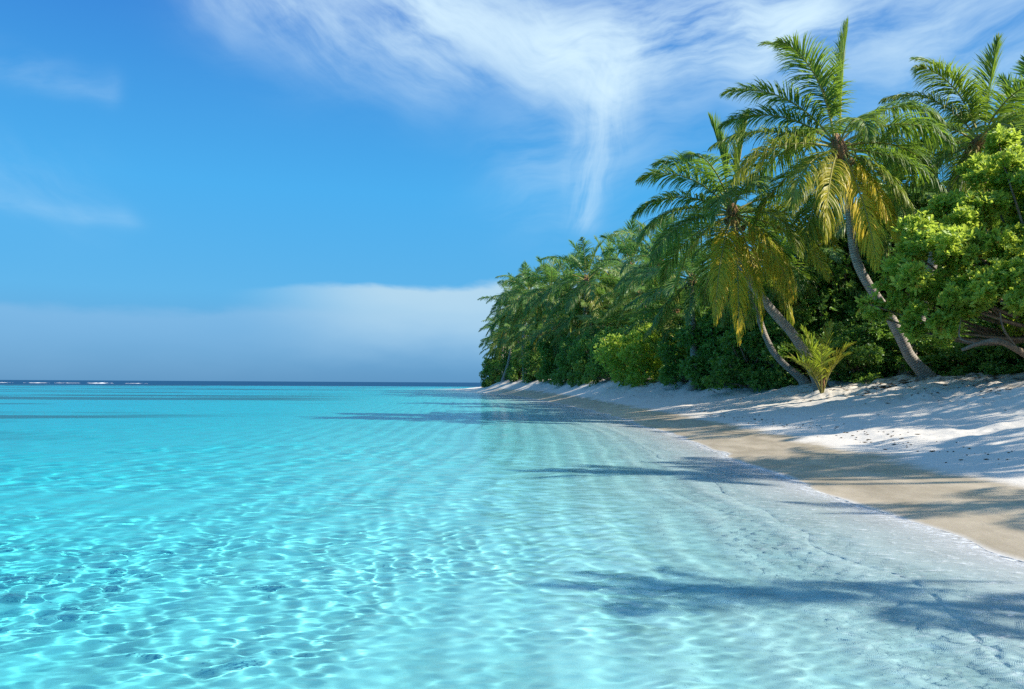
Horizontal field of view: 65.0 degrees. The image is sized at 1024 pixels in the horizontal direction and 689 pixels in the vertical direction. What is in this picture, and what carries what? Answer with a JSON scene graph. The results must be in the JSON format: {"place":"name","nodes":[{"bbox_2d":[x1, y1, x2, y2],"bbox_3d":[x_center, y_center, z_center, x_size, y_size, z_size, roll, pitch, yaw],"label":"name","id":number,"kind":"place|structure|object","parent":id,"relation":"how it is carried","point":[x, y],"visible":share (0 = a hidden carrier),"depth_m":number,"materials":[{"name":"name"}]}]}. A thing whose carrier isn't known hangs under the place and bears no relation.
{"place":"outdoors","nodes":[
{"label":"outdoors","id":0,"kind":"place"},
{"bbox_2d":[0,380,1023,688],"bbox_3d":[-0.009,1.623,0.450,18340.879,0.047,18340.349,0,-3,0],"label":"sea water","id":1,"kind":"structure","parent":0,"point":[304,536],"depth_m":7.33,"materials":[{"name":"teal liquid"}]},
{"bbox_2d":[0,0,1023,382],"label":"sky","id":2,"kind":"structure","parent":0,"point":[191,190],"materials":[{"name":"blue"}]},
{"bbox_2d":[456,372,1023,561],"bbox_3d":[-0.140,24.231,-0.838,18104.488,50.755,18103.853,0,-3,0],"label":"beach sand","id":3,"kind":"structure","parent":0,"point":[976,498],"depth_m":19.56,"materials":[{"name":"beige sand"}]},
{"bbox_2d":[479,357,494,387],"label":"beach shrub","id":4,"kind":"object","parent":3,"relation":"on","point":[483,373],"visible":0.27,"depth_m":162.89,"materials":[{"name":"green plant"}]},
{"bbox_2d":[484,347,501,385],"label":"thicket tree","id":5,"kind":"object","parent":3,"relation":"on","point":[494,358],"visible":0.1,"depth_m":158.37,"materials":[{"name":"green plant"}]},
{"bbox_2d":[479,334,506,364],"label":"coconut palm","id":6,"kind":"object","parent":3,"relation":"on","point":[493,352],"visible":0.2,"depth_m":159.05,"materials":[{"name":"green plant"}]},
{"bbox_2d":[485,357,501,385],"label":"beach shrub","id":7,"kind":"object","parent":3,"relation":"on","point":[493,374],"visible":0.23,"depth_m":155.54,"materials":[{"name":"green plant"}]},
{"bbox_2d":[478,315,509,359],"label":"coconut palm","id":8,"kind":"object","parent":3,"relation":"on","point":[493,344],"visible":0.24,"depth_m":150.32,"materials":[{"name":"green plant"}]},
{"bbox_2d":[477,286,526,381],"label":"coconut palm","id":9,"kind":"object","parent":3,"relation":"on","point":[495,323],"visible":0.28,"depth_m":142.35,"materials":[{"name":"green plant"}]},
{"bbox_2d":[478,309,526,357],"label":"coconut palm","id":10,"kind":"object","parent":3,"relation":"on","point":[487,343],"visible":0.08,"depth_m":155.72,"materials":[{"name":"green plant"}]},
{"bbox_2d":[494,348,517,382],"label":"beach shrub","id":11,"kind":"object","parent":3,"relation":"on","point":[501,364],"visible":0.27,"depth_m":144.33,"materials":[{"name":"green plant"}]},
{"bbox_2d":[486,272,534,379],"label":"coconut palm","id":12,"kind":"object","parent":3,"relation":"on","point":[500,311],"visible":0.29,"depth_m":139.87,"materials":[{"name":"green plant"}]},
{"bbox_2d":[492,320,531,352],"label":"coconut palm","id":13,"kind":"object","parent":3,"relation":"on","point":[509,340],"visible":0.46,"depth_m":133.62,"materials":[{"name":"green plant"}]},
{"bbox_2d":[505,345,532,382],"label":"beach shrub","id":14,"kind":"object","parent":3,"relation":"on","point":[514,370],"visible":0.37,"depth_m":128.20,"materials":[{"name":"green plant"}]},
{"bbox_2d":[505,337,536,369],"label":"coconut palm","id":15,"kind":"object","parent":3,"relation":"on","point":[521,355],"visible":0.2,"depth_m":120.46,"materials":[{"name":"green plant"}]},
{"bbox_2d":[495,261,550,381],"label":"coconut palm","id":16,"kind":"object","parent":3,"relation":"on","point":[524,269],"visible":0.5,"depth_m":121.24,"materials":[{"name":"green plant"}]},
{"bbox_2d":[518,340,542,382],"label":"beach shrub","id":17,"kind":"object","parent":3,"relation":"on","point":[529,360],"visible":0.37,"depth_m":111.60,"materials":[{"name":"green plant"}]},
{"bbox_2d":[513,316,550,352],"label":"coconut palm","id":18,"kind":"object","parent":3,"relation":"on","point":[540,325],"visible":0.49,"depth_m":112.52,"materials":[{"name":"green plant"}]},
{"bbox_2d":[514,280,552,337],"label":"coconut palm","id":19,"kind":"object","parent":3,"relation":"on","point":[542,284],"visible":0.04,"depth_m":133.59,"materials":[{"name":"green plant"}]},
{"bbox_2d":[513,285,559,343],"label":"coconut palm","id":20,"kind":"object","parent":3,"relation":"on","point":[525,319],"visible":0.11,"depth_m":118.41,"materials":[{"name":"green plant"}]},
{"bbox_2d":[515,255,582,355],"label":"coconut palm","id":21,"kind":"object","parent":3,"relation":"on","point":[547,270],"visible":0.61,"depth_m":100.37,"materials":[{"name":"green plant"}]},
{"bbox_2d":[534,335,563,382],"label":"beach shrub","id":22,"kind":"object","parent":3,"relation":"on","point":[547,367],"visible":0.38,"depth_m":98.81,"materials":[{"name":"green plant"}]},
{"bbox_2d":[524,306,580,377],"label":"coconut palm","id":23,"kind":"object","parent":3,"relation":"on","point":[545,337],"visible":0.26,"depth_m":98.15,"materials":[{"name":"green plant"}]},
{"bbox_2d":[531,251,590,320],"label":"coconut palm","id":24,"kind":"object","parent":3,"relation":"on","point":[567,269],"visible":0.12,"depth_m":112.45,"materials":[{"name":"green plant"}]},
{"bbox_2d":[549,334,578,385],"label":"beach shrub","id":25,"kind":"object","parent":3,"relation":"on","point":[564,368],"visible":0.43,"depth_m":86.30,"materials":[{"name":"green plant"}]},
{"bbox_2d":[530,273,598,333],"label":"coconut palm","id":26,"kind":"object","parent":3,"relation":"on","point":[566,290],"visible":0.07,"depth_m":104.01,"materials":[{"name":"green plant"}]},
{"bbox_2d":[540,297,592,347],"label":"coconut palm","id":27,"kind":"object","parent":3,"relation":"on","point":[557,332],"visible":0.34,"depth_m":92.74,"materials":[{"name":"green plant"}]},
{"bbox_2d":[551,284,618,335],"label":"coconut palm","id":28,"kind":"object","parent":3,"relation":"on","point":[584,324],"visible":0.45,"depth_m":87.19,"materials":[{"name":"green plant"}]},
{"bbox_2d":[567,326,604,387],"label":"beach shrub","id":29,"kind":"object","parent":3,"relation":"on","point":[581,356],"visible":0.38,"depth_m":77.97,"materials":[{"name":"green plant"}]},
{"bbox_2d":[540,237,635,335],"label":"coconut palm","id":30,"kind":"object","parent":3,"relation":"on","point":[588,279],"visible":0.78,"depth_m":87.08,"materials":[{"name":"green plant"}]},
{"bbox_2d":[566,309,630,345],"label":"coconut palm","id":31,"kind":"object","parent":3,"relation":"on","point":[600,323],"visible":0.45,"depth_m":79.09,"materials":[{"name":"green plant"}]},
{"bbox_2d":[574,268,628,323],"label":"coconut palm","id":32,"kind":"object","parent":3,"relation":"on","point":[604,282],"visible":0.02,"depth_m":92.31,"materials":[{"name":"green plant"}]},
{"bbox_2d":[569,235,636,307],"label":"coconut palm","id":33,"kind":"object","parent":3,"relation":"on","point":[603,250],"visible":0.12,"depth_m":101.21,"materials":[{"name":"green plant"}]},
{"bbox_2d":[581,325,626,385],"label":"beach shrub","id":34,"kind":"object","parent":3,"relation":"on","point":[595,375],"visible":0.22,"depth_m":70.62,"materials":[{"name":"green plant"}]},
{"bbox_2d":[598,295,630,327],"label":"coconut palm","id":35,"kind":"object","parent":3,"relation":"on","point":[623,306],"visible":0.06,"depth_m":89.44,"materials":[{"name":"green plant"}]},
{"bbox_2d":[602,308,630,330],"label":"thicket tree","id":36,"kind":"object","parent":3,"relation":"on","point":[617,317],"visible":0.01,"depth_m":82.11,"materials":[{"name":"green plant"}]},
{"bbox_2d":[589,218,658,308],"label":"coconut palm","id":37,"kind":"object","parent":3,"relation":"on","point":[634,228],"visible":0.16,"depth_m":92.61,"materials":[{"name":"green plant"}]},
{"bbox_2d":[592,319,662,387],"bbox_3d":[9.747,0.904,63.104,7.253,5.625,8.261,3,-4,-41],"label":"lime shrub","id":38,"kind":"object","parent":3,"relation":"on","point":[633,362],"visible":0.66,"depth_m":61.20,"materials":[{"name":"green plant"}]},
{"bbox_2d":[594,262,663,328],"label":"coconut palm","id":39,"kind":"object","parent":3,"relation":"on","point":[627,298],"visible":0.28,"depth_m":75.82,"materials":[{"name":"green plant"}]},
{"bbox_2d":[616,295,679,370],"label":"thicket tree","id":40,"kind":"object","parent":3,"relation":"on","point":[622,331],"visible":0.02,"depth_m":69.27,"materials":[{"name":"green plant"}]},
{"bbox_2d":[613,242,682,321],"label":"coconut palm","id":41,"kind":"object","parent":3,"relation":"on","point":[629,267],"visible":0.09,"depth_m":79.93,"materials":[{"name":"green plant"}]},
{"bbox_2d":[634,312,667,365],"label":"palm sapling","id":42,"kind":"object","parent":3,"relation":"on","point":[653,342],"visible":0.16,"depth_m":59.55,"materials":[{"name":"green plant"}]},
{"bbox_2d":[600,213,708,325],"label":"coconut palm","id":43,"kind":"object","parent":3,"relation":"on","point":[626,288],"visible":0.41,"depth_m":57.10,"materials":[{"name":"green plant"}]},
{"bbox_2d":[618,287,710,342],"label":"coconut palm","id":44,"kind":"object","parent":3,"relation":"on","point":[649,310],"visible":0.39,"depth_m":55.88,"materials":[{"name":"green plant"}]},
{"bbox_2d":[654,325,689,387],"bbox_3d":[12.001,1.006,53.749,4.739,4.744,5.290,0,-3,14],"label":"beach shrub","id":45,"kind":"object","parent":3,"relation":"on","point":[667,375],"visible":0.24,"depth_m":53.15,"materials":[{"name":"green plant"}]},
{"bbox_2d":[655,284,708,382],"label":"thicket tree","id":46,"kind":"object","parent":3,"relation":"on","point":[681,320],"visible":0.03,"depth_m":55.97,"materials":[{"name":"green plant"}]},
{"bbox_2d":[669,308,697,358],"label":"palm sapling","id":47,"kind":"object","parent":3,"relation":"on","point":[682,350],"visible":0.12,"depth_m":52.38,"materials":[{"name":"green plant"}]},
{"bbox_2d":[623,234,748,390],"bbox_3d":[11.163,-1.968,50.261,8.501,10.160,8.117,-1,-3,20],"label":"coconut palm","id":48,"kind":"object","parent":3,"relation":"on","point":[668,292],"visible":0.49,"depth_m":49.89,"materials":[{"name":"green plant"}]},
{"bbox_2d":[672,270,753,371],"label":"thicket tree","id":49,"kind":"object","parent":3,"relation":"on","point":[683,343],"visible":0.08,"depth_m":48.90,"materials":[{"name":"green plant"}]},
{"bbox_2d":[676,312,750,389],"bbox_3d":[12.605,0.453,48.413,5.252,5.212,6.056,1,-3,-20],"label":"beach shrub","id":50,"kind":"object","parent":3,"relation":"on","point":[687,366],"visible":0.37,"depth_m":47.76,"materials":[{"name":"green plant"}]},
{"bbox_2d":[630,108,839,390],"bbox_3d":[9.735,-4.305,36.246,9.050,13.103,8.559,3,-4,-40],"label":"coconut palm","id":51,"kind":"object","parent":3,"relation":"on","point":[732,219],"visible":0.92,"depth_m":35.39,"materials":[{"name":"green plant"}]},
{"bbox_2d":[700,322,779,390],"bbox_3d":[13.333,0.832,43.624,5.290,4.448,4.739,-2,-3,34],"label":"beach shrub","id":52,"kind":"object","parent":3,"relation":"on","point":[727,364],"visible":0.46,"depth_m":42.96,"materials":[{"name":"green plant"}]},
{"bbox_2d":[690,188,820,385],"bbox_3d":[12.204,-2.850,40.289,6.329,10.173,6.594,-1,-3,20],"label":"coconut palm","id":53,"kind":"object","parent":3,"relation":"on","point":[800,378],"visible":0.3,"depth_m":39.44,"materials":[{"name":"green plant"}]},
{"bbox_2d":[717,241,834,385],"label":"thicket tree","id":54,"kind":"object","parent":3,"relation":"on","point":[768,314],"visible":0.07,"depth_m":42.32,"materials":[{"name":"green plant"}]},
{"bbox_2d":[731,309,834,392],"bbox_3d":[14.391,0.541,41.871,5.138,4.548,5.673,3,-4,-40],"label":"beach shrub","id":55,"kind":"object","parent":3,"relation":"on","point":[779,377],"visible":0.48,"depth_m":40.66,"materials":[{"name":"green plant"}]},
{"bbox_2d":[724,222,886,329],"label":"coconut palm","id":56,"kind":"object","parent":3,"relation":"on","point":[772,299],"visible":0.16,"depth_m":40.85,"materials":[{"name":"green plant"}]},
{"bbox_2d":[618,372,1020,462],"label":"fallen leaves","id":57,"kind":"object","parent":3,"relation":"on","point":[884,387],"visible":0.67,"depth_m":30.52,"materials":[{"name":"brown plant"}]},
{"bbox_2d":[784,318,855,393],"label":"palm sapling","id":58,"kind":"object","parent":3,"relation":"on","point":[816,366],"visible":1,"depth_m":33.94,"materials":[{"name":"green plant"}]},
{"bbox_2d":[754,213,901,371],"bbox_3d":[16.909,-2.026,42.846,7.596,10.420,7.319,0,-3,7],"label":"thicket tree","id":59,"kind":"object","parent":3,"relation":"on","point":[837,309],"visible":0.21,"depth_m":40.87,"materials":[{"name":"green plant"}]},
{"bbox_2d":[707,16,958,379],"bbox_3d":[12.772,-5.638,31.944,8.556,14.757,8.448,-2,-3,36],"label":"coconut palm","id":60,"kind":"object","parent":3,"relation":"on","point":[848,171],"visible":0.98,"depth_m":31.01,"materials":[{"name":"green plant"}]},
{"bbox_2d":[813,320,900,383],"bbox_3d":[16.427,0.598,36.993,5.043,3.524,4.567,0,-3,0],"label":"beach shrub","id":61,"kind":"object","parent":3,"relation":"on","point":[868,354],"visible":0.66,"depth_m":36.14,"materials":[{"name":"green plant"}]},
{"bbox_2d":[830,190,935,372],"bbox_3d":[19.898,-2.513,42.715,7.144,11.745,7.061,2,-3,-30],"label":"thicket tree","id":62,"kind":"object","parent":3,"relation":"on","point":[884,293],"visible":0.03,"depth_m":41.25,"materials":[{"name":"green plant"}]},
{"bbox_2d":[807,116,969,277],"bbox_3d":[20.295,-4.872,42.375,9.160,13.829,9.594,-1,-3,20],"label":"coconut palm","id":63,"kind":"object","parent":3,"relation":"on","point":[840,228],"visible":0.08,"depth_m":40.95,"materials":[{"name":"green plant"}]},
{"bbox_2d":[857,320,936,374],"bbox_3d":[17.905,0.183,36.808,4.463,3.018,3.870,0,-3,10],"label":"beach shrub","id":64,"kind":"object","parent":3,"relation":"on","point":[892,340],"visible":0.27,"depth_m":35.92,"materials":[{"name":"green plant"}]},
{"bbox_2d":[861,176,999,321],"bbox_3d":[22.089,-2.684,42.443,7.596,12.432,7.319,-2,-3,37],"label":"thicket tree","id":65,"kind":"object","parent":3,"relation":"on","point":[924,202],"visible":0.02,"depth_m":41.45,"materials":[{"name":"green plant"}]},
{"bbox_2d":[854,123,1023,357],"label":"broadleaf tree","id":66,"kind":"object","parent":3,"relation":"on","point":[951,226],"visible":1,"depth_m":26.54,"materials":[{"name":"green plant"}]},
{"bbox_2d":[901,322,984,374],"bbox_3d":[18.810,0.348,33.461,4.423,2.743,5.100,1,-3,-10],"label":"beach shrub","id":67,"kind":"object","parent":3,"relation":"on","point":[938,364],"visible":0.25,"depth_m":33.25,"materials":[{"name":"green plant"}]},
{"bbox_2d":[876,32,1023,375],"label":"coconut palm","id":68,"kind":"object","parent":3,"relation":"on","point":[953,182],"visible":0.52,"depth_m":34.55,"materials":[{"name":"green plant"}]},
{"bbox_2d":[926,184,1008,323],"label":"thicket tree","id":69,"kind":"object","parent":3,"relation":"on","point":[980,264],"visible":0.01,"depth_m":39.51,"materials":[{"name":"green plant"}]},
{"bbox_2d":[933,50,1023,165],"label":"coconut palm","id":70,"kind":"object","parent":3,"relation":"on","point":[1021,71],"visible":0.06,"depth_m":43.91,"materials":[{"name":"green plant"}]},
{"bbox_2d":[939,318,1023,375],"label":"beach shrub","id":71,"kind":"object","parent":3,"relation":"on","point":[981,355],"visible":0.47,"depth_m":30.48,"materials":[{"name":"green plant"}]},
{"bbox_2d":[963,191,1007,322],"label":"thicket tree","id":72,"kind":"object","parent":3,"relation":"on","point":[1005,309],"depth_m":38.16,"materials":[{"name":"green plant"}]},
{"bbox_2d":[988,311,1023,371],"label":"beach shrub","id":73,"kind":"object","parent":3,"relation":"on","point":[1010,358],"visible":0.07,"depth_m":29.61,"materials":[{"name":"green plant"}]}
]}

